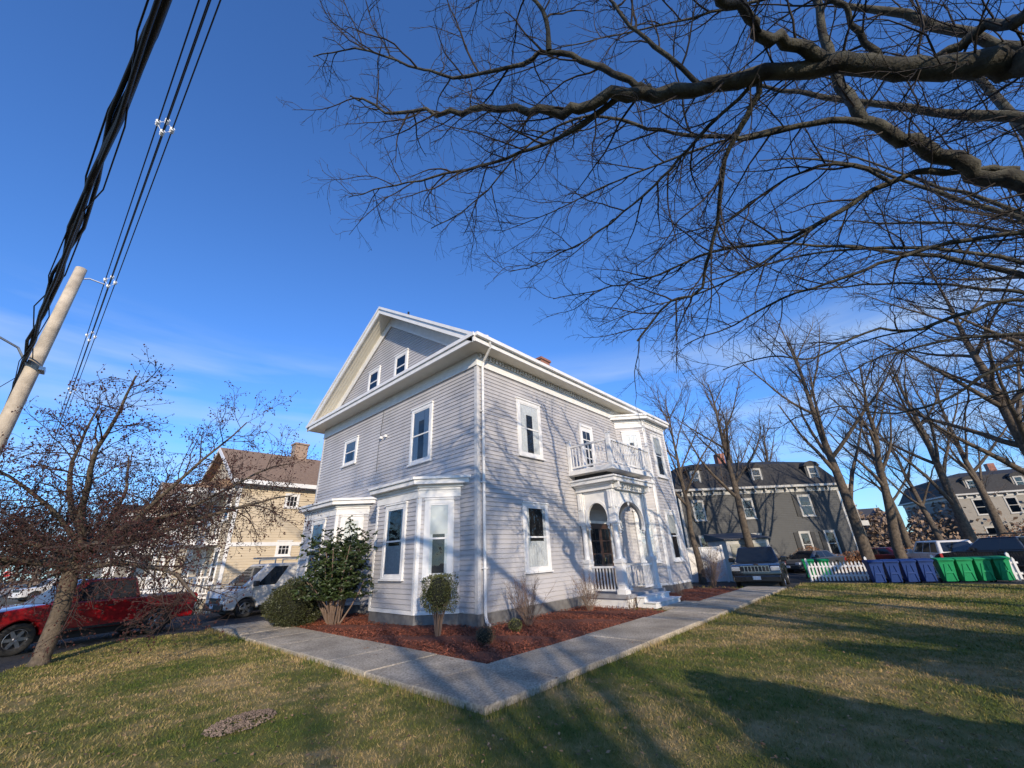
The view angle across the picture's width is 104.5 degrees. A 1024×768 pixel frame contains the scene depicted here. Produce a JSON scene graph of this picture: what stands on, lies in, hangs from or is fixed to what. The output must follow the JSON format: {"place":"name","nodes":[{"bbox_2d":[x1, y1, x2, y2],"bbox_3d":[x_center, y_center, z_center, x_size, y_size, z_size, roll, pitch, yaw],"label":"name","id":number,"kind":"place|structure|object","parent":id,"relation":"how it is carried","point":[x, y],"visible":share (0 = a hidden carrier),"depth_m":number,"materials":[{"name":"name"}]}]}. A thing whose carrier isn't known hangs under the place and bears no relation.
{"place":"outdoors","nodes":[
{"label":"outdoors","id":0,"kind":"place"},
{"bbox_2d":[93,505,147,578],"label":"house","id":1,"kind":"structure","parent":0,"point":[115,574],"depth_m":43.21,"materials":[{"name":"stone"}]},
{"bbox_2d":[0,580,261,614],"bbox_3d":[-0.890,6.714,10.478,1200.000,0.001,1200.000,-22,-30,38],"label":"ground","id":2,"kind":"structure","parent":0,"point":[10,601],"depth_m":34.94,"materials":[{"name":"grey asphalt"}]},
{"bbox_2d":[8,578,82,601],"bbox_3d":[-42.357,18.944,36.630,2.430,1.760,4.950,-12,-25,20],"label":"suv","id":3,"kind":"object","parent":2,"relation":"on","point":[20,597],"visible":0.27,"depth_m":34.76,"materials":[{"name":"white paint"}]},
{"bbox_2d":[0,532,96,587],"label":"woodland","id":4,"kind":"object","parent":2,"relation":"on","point":[45,571],"depth_m":84.20,"materials":[{"name":"brown wood"}]},
{"bbox_2d":[0,266,104,455],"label":"utility pole","id":5,"kind":"object","parent":2,"relation":"on","point":[33,369],"visible":0.95,"depth_m":11.33,"materials":[{"name":"brown wood"}]},
{"bbox_2d":[32,99,112,359],"bbox_3d":[-13.264,-0.892,10.848,82.371,0.107,0.323,-19,-28,33],"label":"overhead cable","id":6,"kind":"object","parent":5,"relation":"attached to","point":[96,144],"visible":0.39,"depth_m":6.07,"materials":[{"name":"rubber"}]},
{"bbox_2d":[5,0,148,403],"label":"overhead cable","id":7,"kind":"object","parent":5,"relation":"attached to","point":[133,59],"visible":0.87,"depth_m":5.88,"materials":[{"name":"rubber"}]},
{"bbox_2d":[12,18,147,385],"bbox_3d":[-13.246,-0.866,10.857,82.354,0.107,0.210,-19,-28,33],"label":"overhead cable","id":8,"kind":"object","parent":5,"relation":"attached to","point":[119,93],"visible":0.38,"depth_m":5.44,"materials":[{"name":"rubber"}]},
{"bbox_2d":[8,0,161,397],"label":"overhead cable","id":9,"kind":"object","parent":5,"relation":"attached to","point":[143,43],"visible":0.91,"depth_m":5.59,"materials":[{"name":"rubber"}]},
{"bbox_2d":[18,0,163,377],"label":"overhead cable","id":10,"kind":"object","parent":5,"relation":"attached to","point":[89,181],"visible":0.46,"depth_m":6.11,"materials":[{"name":"rubber"}]},
{"bbox_2d":[20,0,171,373],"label":"overhead cable","id":11,"kind":"object","parent":5,"relation":"attached to","point":[156,31],"visible":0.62,"depth_m":5.28,"materials":[{"name":"rubber"}]},
{"bbox_2d":[296,307,692,628],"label":"house","id":12,"kind":"structure","parent":2,"relation":"on","point":[479,463],"depth_m":14.72,"materials":[{"name":"paint"}]},
{"bbox_2d":[304,518,326,578],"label":"window","id":13,"kind":"structure","parent":12,"relation":"in","point":[315,531],"depth_m":16.43,"materials":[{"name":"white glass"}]},
{"bbox_2d":[296,497,376,616],"bbox_3d":[-7.872,7.243,16.327,5.918,4.651,1.260,-22,-30,38],"label":"bay window","id":14,"kind":"structure","parent":12,"relation":"in","point":[332,509],"depth_m":15.88,"materials":[{"name":"paint"}]},
{"bbox_2d":[340,435,358,467],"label":"window","id":15,"kind":"structure","parent":12,"relation":"in","point":[351,445],"depth_m":18.42,"materials":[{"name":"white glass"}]},
{"bbox_2d":[336,515,364,578],"bbox_3d":[-6.303,6.282,15.333,0.940,2.305,0.100,-1,-23,-3],"label":"window","id":16,"kind":"structure","parent":12,"relation":"in","point":[358,520],"depth_m":15.66,"materials":[{"name":"white glass"}]},
{"bbox_2d":[367,365,380,390],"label":"window","id":17,"kind":"structure","parent":12,"relation":"in","point":[374,375],"depth_m":18.79,"materials":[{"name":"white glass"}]},
{"bbox_2d":[378,501,407,580],"bbox_3d":[-3.787,4.997,12.631,1.300,2.305,0.100,-22,-30,38],"label":"window","id":18,"kind":"structure","parent":12,"relation":"in","point":[393,549],"depth_m":12.61,"materials":[{"name":"clear glass"}]},
{"bbox_2d":[393,348,408,375],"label":"window","id":19,"kind":"structure","parent":12,"relation":"in","point":[401,359],"depth_m":17.37,"materials":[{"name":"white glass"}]},
{"bbox_2d":[368,475,470,625],"bbox_3d":[-3.534,5.469,12.682,5.294,4.651,1.260,-22,-30,38],"label":"bay window","id":20,"kind":"structure","parent":12,"relation":"in","point":[392,602],"depth_m":12.21,"materials":[{"name":"paint"}]},
{"bbox_2d":[407,401,433,466],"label":"window","id":21,"kind":"structure","parent":12,"relation":"in","point":[420,448],"depth_m":14.80,"materials":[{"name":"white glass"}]},
{"bbox_2d":[420,497,454,580],"bbox_3d":[-2.205,4.605,11.889,0.940,2.305,0.100,-2,-23,-2],"label":"window","id":22,"kind":"structure","parent":12,"relation":"in","point":[438,540],"depth_m":11.90,"materials":[{"name":"clear glass"}]},
{"bbox_2d":[516,397,544,460],"bbox_3d":[0.680,1.662,14.704,0.100,2.205,1.400,-22,-30,38],"label":"window","id":23,"kind":"structure","parent":12,"relation":"in","point":[530,445],"depth_m":14.69,"materials":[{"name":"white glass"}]},
{"bbox_2d":[521,501,553,573],"bbox_3d":[0.859,5.091,13.248,0.100,2.205,1.380,-22,-30,38],"label":"window","id":24,"kind":"structure","parent":12,"relation":"in","point":[536,534],"depth_m":13.22,"materials":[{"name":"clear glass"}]},
{"bbox_2d":[578,423,596,468],"bbox_3d":[3.316,2.858,17.235,0.095,2.200,1.000,-22,-30,38],"label":"door","id":25,"kind":"structure","parent":12,"relation":"in","point":[585,432],"depth_m":17.33,"materials":[{"name":"white paint"}]},
{"bbox_2d":[587,521,617,588],"bbox_3d":[3.605,6.745,15.688,0.095,2.500,1.750,-22,-30,38],"label":"door","id":26,"kind":"structure","parent":12,"relation":"in","point":[600,539],"depth_m":15.74,"materials":[{"name":"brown wood"}]},
{"bbox_2d":[620,430,644,470],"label":"window","id":27,"kind":"structure","parent":12,"relation":"in","point":[632,438],"depth_m":19.51,"materials":[{"name":"white glass"}]},
{"bbox_2d":[633,509,662,562],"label":"columns","id":28,"kind":"structure","parent":12,"relation":"in","point":[641,539],"depth_m":17.69,"materials":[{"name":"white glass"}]},
{"bbox_2d":[609,413,692,592],"bbox_3d":[7.221,5.785,19.377,1.480,8.521,5.082,-22,-30,38],"label":"bay window","id":29,"kind":"structure","parent":12,"relation":"in","point":[661,497],"depth_m":18.68,"materials":[{"name":"paint"}]},
{"bbox_2d":[649,432,669,479],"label":"window","id":30,"kind":"structure","parent":12,"relation":"in","point":[656,443],"depth_m":19.99,"materials":[{"name":"clear glass"}]},
{"bbox_2d":[664,509,685,561],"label":"window","id":31,"kind":"structure","parent":12,"relation":"in","point":[670,517],"depth_m":18.49,"materials":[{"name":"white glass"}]},
{"bbox_2d":[858,508,888,547],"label":"house","id":32,"kind":"structure","parent":2,"relation":"on","point":[868,511],"depth_m":57.28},
{"bbox_2d":[842,492,1023,549],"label":"woodland","id":33,"kind":"object","parent":2,"relation":"on","point":[875,528],"visible":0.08,"depth_m":50.07,"materials":[{"name":"brown plant"}]},
{"bbox_2d":[898,463,1023,540],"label":"house","id":34,"kind":"structure","parent":2,"relation":"on","point":[1009,505],"depth_m":46.87,"materials":[{"name":"wood"}]},
{"bbox_2d":[970,498,988,515],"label":"window","id":35,"kind":"structure","parent":34,"relation":"in","point":[978,504],"depth_m":46.56,"materials":[{"name":"clear glass"}]},
{"bbox_2d":[1003,496,1023,513],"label":"window","id":36,"kind":"structure","parent":34,"relation":"in","point":[1012,502],"depth_m":45.63,"materials":[{"name":"clear glass"}]},
{"bbox_2d":[0,612,270,672],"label":"driveway apron","id":37,"kind":"object","parent":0,"point":[10,662],"visible":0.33,"depth_m":13.61,"materials":[{"name":"grey asphalt"}]},
{"bbox_2d":[0,577,197,656],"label":"pickup truck","id":38,"kind":"object","parent":37,"relation":"on","point":[20,632],"visible":0.62,"depth_m":12.37,"materials":[{"name":"red paint"}]},
{"bbox_2d":[101,482,197,591],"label":"house","id":39,"kind":"structure","parent":0,"point":[141,572],"depth_m":31.84,"materials":[{"name":"brown"}]},
{"bbox_2d":[142,442,320,608],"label":"house","id":40,"kind":"structure","parent":0,"point":[275,543],"depth_m":23.48,"materials":[{"name":"brown wood"}]},
{"bbox_2d":[194,550,205,584],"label":"window","id":41,"kind":"structure","parent":40,"relation":"in","point":[202,561],"depth_m":23.75,"materials":[{"name":"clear glass"}]},
{"bbox_2d":[205,547,220,584],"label":"window","id":42,"kind":"structure","parent":40,"relation":"in","point":[212,572],"depth_m":21.89,"materials":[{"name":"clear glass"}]},
{"bbox_2d":[274,540,292,556],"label":"window","id":43,"kind":"structure","parent":40,"relation":"in","point":[281,551],"depth_m":23.30,"materials":[{"name":"clear glass"}]},
{"bbox_2d":[283,493,299,508],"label":"window","id":44,"kind":"structure","parent":40,"relation":"in","point":[293,497],"depth_m":24.43,"materials":[{"name":"clear glass"}]},
{"bbox_2d":[201,708,276,736],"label":"gravel","id":45,"kind":"structure","parent":0,"point":[241,723],"depth_m":4.88,"materials":[{"name":"grey gravel"}]},
{"bbox_2d":[212,586,786,714],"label":"footpath","id":46,"kind":"structure","parent":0,"point":[455,681],"depth_m":7.53,"materials":[{"name":"concrete"}]},
{"bbox_2d":[0,582,1023,767],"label":"lawn","id":47,"kind":"structure","parent":0,"point":[547,713],"depth_m":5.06,"materials":[{"name":"green plant"}]},
{"bbox_2d":[0,344,321,666],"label":"tree","id":48,"kind":"object","parent":47,"relation":"on","point":[104,538],"visible":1,"depth_m":9.53,"materials":[{"name":"brown plant"}]},
{"bbox_2d":[259,577,323,627],"bbox_3d":[-7.084,7.034,12.800,2.052,1.477,1.859,-22,-30,38],"label":"hedge ball","id":49,"kind":"object","parent":47,"relation":"on","point":[282,608],"visible":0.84,"depth_m":12.25,"materials":[{"name":"green plant"}]},
{"bbox_2d":[1,588,1023,767],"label":"fallen leaves","id":50,"kind":"object","parent":47,"relation":"on","point":[762,743],"visible":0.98,"depth_m":4.79,"materials":[{"name":"brown plant"}]},
{"bbox_2d":[276,0,1023,430],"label":"tree","id":51,"kind":"object","parent":47,"relation":"on","point":[996,60],"visible":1,"depth_m":5.76,"materials":[{"name":"brown plant"}]},
{"bbox_2d":[639,76,1023,458],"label":"tree","id":52,"kind":"object","parent":47,"relation":"on","point":[960,261],"visible":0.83,"depth_m":8.76,"materials":[{"name":"brown plant"}]},
{"bbox_2d":[873,82,1023,370],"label":"tree","id":53,"kind":"object","parent":47,"relation":"on","point":[1009,345],"visible":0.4,"depth_m":14.54,"materials":[{"name":"brown plant"}]},
{"bbox_2d":[0,0,1023,580],"label":"sky","id":54,"kind":"structure","parent":0,"point":[232,270],"materials":[{"name":"blue"}]},
{"bbox_2d":[292,586,739,663],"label":"mulch ground","id":55,"kind":"structure","parent":0,"point":[486,655],"depth_m":10.26,"materials":[{"name":"brown wood"}]},
{"bbox_2d":[290,515,377,624],"bbox_3d":[-5.665,5.959,12.823,2.626,3.270,2.893,10,-27,-27],"label":"rhododendron","id":56,"kind":"object","parent":55,"relation":"on","point":[334,580],"visible":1,"depth_m":12.46,"materials":[{"name":"green plant"}]},
{"bbox_2d":[419,572,460,636],"bbox_3d":[-1.824,5.429,9.783,0.872,1.422,0.858,-22,-30,38],"label":"shrub","id":57,"kind":"object","parent":55,"relation":"on","point":[437,595],"visible":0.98,"depth_m":9.68,"materials":[{"name":"green plant"}]},
{"bbox_2d":[475,626,495,644],"bbox_3d":[-0.591,5.451,8.601,0.477,0.397,0.485,-22,-30,38],"label":"shrub","id":58,"kind":"object","parent":55,"relation":"on","point":[484,635],"visible":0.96,"depth_m":8.51,"materials":[{"name":"green plant"}]},
{"bbox_2d":[508,617,521,631],"bbox_3d":[0.075,6.001,9.865,0.392,0.343,0.410,-22,-30,38],"label":"shrub","id":59,"kind":"object","parent":55,"relation":"on","point":[515,624],"visible":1,"depth_m":9.79,"materials":[{"name":"green plant"}]},
{"bbox_2d":[499,572,555,625],"bbox_3d":[0.282,5.815,10.867,1.695,1.410,1.253,-22,-30,38],"label":"shrub","id":60,"kind":"object","parent":55,"relation":"on","point":[526,605],"visible":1,"depth_m":10.73,"materials":[{"name":"brown plant"}]},
{"bbox_2d":[571,569,602,610],"bbox_3d":[2.527,6.642,12.904,1.250,1.331,1.200,13,-28,-31],"label":"shrub","id":61,"kind":"object","parent":55,"relation":"on","point":[584,600],"visible":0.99,"depth_m":12.76,"materials":[{"name":"plant"}]},
{"bbox_2d":[688,544,726,587],"bbox_3d":[9.135,8.367,18.529,1.850,2.105,1.765,-3,-23,2],"label":"shrub","id":62,"kind":"object","parent":55,"relation":"on","point":[713,578],"visible":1,"depth_m":18.44,"materials":[{"name":"plant"}]},
{"bbox_2d":[692,567,1023,587],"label":"parking lot","id":63,"kind":"structure","parent":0,"point":[796,578],"depth_m":21.41,"materials":[{"name":"grey asphalt"}]},
{"bbox_2d":[632,371,731,583],"bbox_3d":[11.342,5.202,25.453,6.758,13.915,7.103,-22,-30,38],"label":"tree","id":64,"kind":"object","parent":63,"relation":"on","point":[686,503],"visible":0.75,"depth_m":25.66,"materials":[{"name":"brown plant"}]},
{"bbox_2d":[686,545,729,581],"bbox_3d":[10.617,11.081,24.296,4.620,2.050,0.130,-7,-24,11],"label":"fence","id":65,"kind":"object","parent":63,"relation":"on","point":[693,568],"visible":0.21,"depth_m":24.06,"materials":[{"name":"white paint"}]},
{"bbox_2d":[659,357,774,546],"bbox_3d":[13.512,4.344,25.426,6.863,15.354,7.348,-22,-30,38],"label":"tree","id":66,"kind":"object","parent":63,"relation":"on","point":[746,534],"visible":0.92,"depth_m":25.41,"materials":[{"name":"brown plant"}]},
{"bbox_2d":[680,399,761,464],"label":"tree","id":67,"kind":"object","parent":63,"relation":"on","point":[730,455],"visible":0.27,"depth_m":53.52,"materials":[{"name":"brown plant"}]},
{"bbox_2d":[703,532,771,581],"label":"garage","id":68,"kind":"structure","parent":63,"relation":"on","point":[734,542],"depth_m":24.12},
{"bbox_2d":[728,395,782,461],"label":"tree","id":69,"kind":"object","parent":63,"relation":"on","point":[765,452],"visible":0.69,"depth_m":40.44,"materials":[{"name":"brown plant"}]},
{"bbox_2d":[728,544,789,587],"bbox_3d":[12.761,9.348,20.394,2.576,1.948,5.247,-18,-28,31],"label":"suv","id":70,"kind":"object","parent":63,"relation":"on","point":[763,565],"visible":0.98,"depth_m":18.82,"materials":[{"name":"black paint"}]},
{"bbox_2d":[671,453,869,558],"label":"house","id":71,"kind":"structure","parent":63,"relation":"on","point":[791,508],"depth_m":33.52,"materials":[{"name":"wood"}]},
{"bbox_2d":[689,500,711,521],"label":"window","id":72,"kind":"structure","parent":71,"relation":"in","point":[699,514],"depth_m":33.33,"materials":[{"name":"clear glass"}]},
{"bbox_2d":[741,498,761,518],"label":"window","id":73,"kind":"structure","parent":71,"relation":"in","point":[749,510],"depth_m":33.42,"materials":[{"name":"clear glass"}]},
{"bbox_2d":[792,494,820,516],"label":"window","id":74,"kind":"structure","parent":71,"relation":"in","point":[804,507],"depth_m":33.52,"materials":[{"name":"clear glass"}]},
{"bbox_2d":[793,531,819,550],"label":"window","id":75,"kind":"structure","parent":71,"relation":"in","point":[804,539],"depth_m":32.44,"materials":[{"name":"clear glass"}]},
{"bbox_2d":[806,466,819,477],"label":"window","id":76,"kind":"structure","parent":71,"relation":"in","point":[812,471],"depth_m":34.69,"materials":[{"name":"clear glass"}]},
{"bbox_2d":[818,530,846,555],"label":"window","id":77,"kind":"structure","parent":71,"relation":"in","point":[829,540],"depth_m":32.39,"materials":[{"name":"clear glass"}]},
{"bbox_2d":[716,298,905,579],"bbox_3d":[19.221,2.147,23.603,8.456,17.379,7.715,3,-24,-13],"label":"tree","id":78,"kind":"object","parent":63,"relation":"on","point":[859,533],"visible":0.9,"depth_m":23.67,"materials":[{"name":"brown plant"}]},
{"bbox_2d":[785,550,846,571],"bbox_3d":[22.004,13.014,29.124,4.700,1.420,2.300,5,-25,-16],"label":"car","id":79,"kind":"object","parent":63,"relation":"on","point":[793,562],"visible":0.47,"depth_m":28.67,"materials":[{"name":"grey paint"}]},
{"bbox_2d":[786,546,913,571],"bbox_3d":[24.991,12.858,29.490,9.162,1.952,2.258,-7,-24,11],"label":"hedge","id":80,"kind":"object","parent":63,"relation":"on","point":[850,556],"visible":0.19,"depth_m":29.45,"materials":[{"name":"plant"}]},
{"bbox_2d":[800,322,907,558],"bbox_3d":[23.766,3.769,25.887,6.041,15.894,6.930,-22,-30,38],"label":"tree","id":81,"kind":"object","parent":63,"relation":"on","point":[898,549],"visible":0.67,"depth_m":25.38,"materials":[{"name":"brown plant"}]},
{"bbox_2d":[820,389,926,549],"bbox_3d":[35.798,8.130,38.325,8.082,16.890,7.550,4,-24,-16],"label":"tree","id":82,"kind":"object","parent":63,"relation":"on","point":[904,535],"visible":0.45,"depth_m":37.40,"materials":[{"name":"brown plant"}]},
{"bbox_2d":[862,560,886,582],"bbox_3d":[17.580,9.083,19.161,0.600,1.060,0.816,-10,-25,17],"label":"wheelie bin","id":83,"kind":"object","parent":63,"relation":"on","point":[874,569],"visible":0.95,"depth_m":18.98,"materials":[{"name":"blue plastic"}]},
{"bbox_2d":[846,547,907,568],"bbox_3d":[27.172,12.812,29.189,2.300,1.420,4.700,5,-25,-16],"label":"car","id":84,"kind":"object","parent":63,"relation":"on","point":[883,552],"visible":0.13,"depth_m":28.49,"materials":[{"name":"red paint"}]},
{"bbox_2d":[878,559,902,582],"bbox_3d":[18.179,8.973,18.969,0.600,1.060,0.816,-12,-25,21],"label":"wheelie bin","id":85,"kind":"object","parent":63,"relation":"on","point":[891,569],"visible":0.86,"depth_m":18.79,"materials":[{"name":"blue plastic"}]},
{"bbox_2d":[820,325,977,542],"bbox_3d":[28.433,3.834,28.433,8.456,17.379,7.715,0,-24,-5],"label":"tree","id":86,"kind":"object","parent":63,"relation":"on","point":[950,497],"visible":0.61,"depth_m":27.09,"materials":[{"name":"brown plant"}]},
{"bbox_2d":[846,401,954,539],"bbox_3d":[33.668,7.996,34.674,6.238,14.305,5.437,-7,-24,11],"label":"tree","id":87,"kind":"object","parent":63,"relation":"on","point":[920,503],"visible":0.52,"depth_m":34.02,"materials":[{"name":"brown plant"}]},
{"bbox_2d":[896,558,919,582],"bbox_3d":[18.780,8.863,18.776,0.600,1.060,0.816,-11,-25,19],"label":"wheelie bin","id":88,"kind":"object","parent":63,"relation":"on","point":[908,570],"visible":0.85,"depth_m":18.59,"materials":[{"name":"blue plastic"}]},
{"bbox_2d":[804,552,1023,581],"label":"picket fence","id":89,"kind":"object","parent":63,"relation":"on","point":[1017,573],"visible":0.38,"depth_m":20.85,"materials":[{"name":"white paint"}]},
{"bbox_2d":[910,558,937,582],"bbox_3d":[19.381,8.753,18.584,0.600,1.060,0.816,-10,-25,18],"label":"wheelie bin","id":90,"kind":"object","parent":63,"relation":"on","point":[925,569],"visible":0.85,"depth_m":18.40,"materials":[{"name":"blue plastic"}]},
{"bbox_2d":[836,212,1023,474],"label":"tree","id":91,"kind":"object","parent":63,"relation":"on","point":[1014,423],"visible":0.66,"depth_m":18.20,"materials":[{"name":"brown plant"}]},
{"bbox_2d":[906,539,972,568],"bbox_3d":[25.741,10.343,23.780,2.430,1.760,4.950,-12,-25,20],"label":"suv","id":92,"kind":"object","parent":63,"relation":"on","point":[923,549],"visible":0.27,"depth_m":22.64,"materials":[{"name":"white paint"}]},
{"bbox_2d":[930,557,958,582],"bbox_3d":[20.025,8.595,18.288,0.600,1.060,0.816,-12,-25,21],"label":"wheelie bin","id":93,"kind":"object","parent":63,"relation":"on","point":[945,568],"visible":0.9,"depth_m":18.12,"materials":[{"name":"green plastic"}]},
{"bbox_2d":[882,350,1016,536],"bbox_3d":[41.658,5.474,35.724,9.302,19.117,8.486,11,-27,-28],"label":"tree","id":94,"kind":"object","parent":63,"relation":"on","point":[994,516],"visible":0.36,"depth_m":35.44,"materials":[{"name":"brown plant"}]},
{"bbox_2d":[947,557,977,581],"bbox_3d":[20.626,8.485,18.095,0.600,1.060,0.816,-11,-25,19],"label":"wheelie bin","id":95,"kind":"object","parent":63,"relation":"on","point":[964,569],"visible":0.84,"depth_m":17.92,"materials":[{"name":"green plastic"}]},
{"bbox_2d":[970,556,995,581],"bbox_3d":[21.227,8.375,17.903,0.600,1.060,0.816,-11,-25,18],"label":"wheelie bin","id":96,"kind":"object","parent":63,"relation":"on","point":[982,567],"visible":0.84,"depth_m":17.72,"materials":[{"name":"green plastic"}]},
{"bbox_2d":[952,370,1023,476],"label":"tree","id":97,"kind":"object","parent":63,"relation":"on","point":[988,420],"visible":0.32,"depth_m":39.16,"materials":[{"name":"brown plant"}]},
{"bbox_2d":[967,297,1023,435],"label":"tree","id":98,"kind":"object","parent":63,"relation":"on","point":[1012,381],"visible":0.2,"depth_m":28.67,"materials":[{"name":"brown plant"}]},
{"bbox_2d":[984,556,1015,581],"bbox_3d":[21.827,8.265,17.711,0.600,1.060,0.816,-10,-25,17],"label":"wheelie bin","id":99,"kind":"object","parent":63,"relation":"on","point":[1001,567],"visible":0.75,"depth_m":17.53,"materials":[{"name":"green plastic"}]},
{"bbox_2d":[933,532,1023,570],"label":"car","id":100,"kind":"object","parent":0,"point":[1012,547],"visible":0.35,"depth_m":20.52,"materials":[{"name":"black paint"}]},
{"bbox_3d":[-22.985,0.290,20.704,0.140,0.470,0.340,-22,-30,38],"label":"cable spacer","id":101,"kind":"object","parent":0,"visible":0},
{"bbox_2d":[38,0,199,479],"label":"overhead cable","id":102,"kind":"object","parent":101,"relation":"attached to","point":[189,28],"visible":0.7,"depth_m":9.06,"materials":[{"name":"rubber"}]},
{"bbox_2d":[38,0,210,485],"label":"overhead cable","id":103,"kind":"object","parent":101,"relation":"attached to","point":[149,171],"visible":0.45,"depth_m":9.49,"materials":[{"name":"rubber"}]},
{"bbox_2d":[43,0,209,470],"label":"overhead cable","id":104,"kind":"object","parent":101,"relation":"attached to","point":[202,18],"visible":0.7,"depth_m":9.08,"materials":[{"name":"rubber"}]},
{"bbox_2d":[155,118,174,136],"bbox_3d":[-7.595,-5.617,8.666,0.140,0.470,0.340,-22,-30,38],"label":"cable spacer","id":105,"kind":"object","parent":104,"relation":"attached to","point":[161,132],"visible":0.97,"depth_m":8.62,"materials":[{"name":"ceramic"}]},
{"bbox_2d":[40,0,220,484],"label":"overhead cable","id":106,"kind":"object","parent":101,"relation":"attached to","point":[212,21],"visible":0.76,"depth_m":9.30,"materials":[{"name":"rubber"}]},
{"label":"driveway","id":107,"kind":"structure","parent":0,"visible":0},
{"bbox_2d":[202,556,298,617],"bbox_3d":[-11.356,9.590,19.021,2.563,2.376,5.027,-18,-28,32],"label":"cargo van","id":108,"kind":"object","parent":107,"relation":"on","point":[268,578],"visible":0.49,"depth_m":17.65,"materials":[{"name":"white paint"}]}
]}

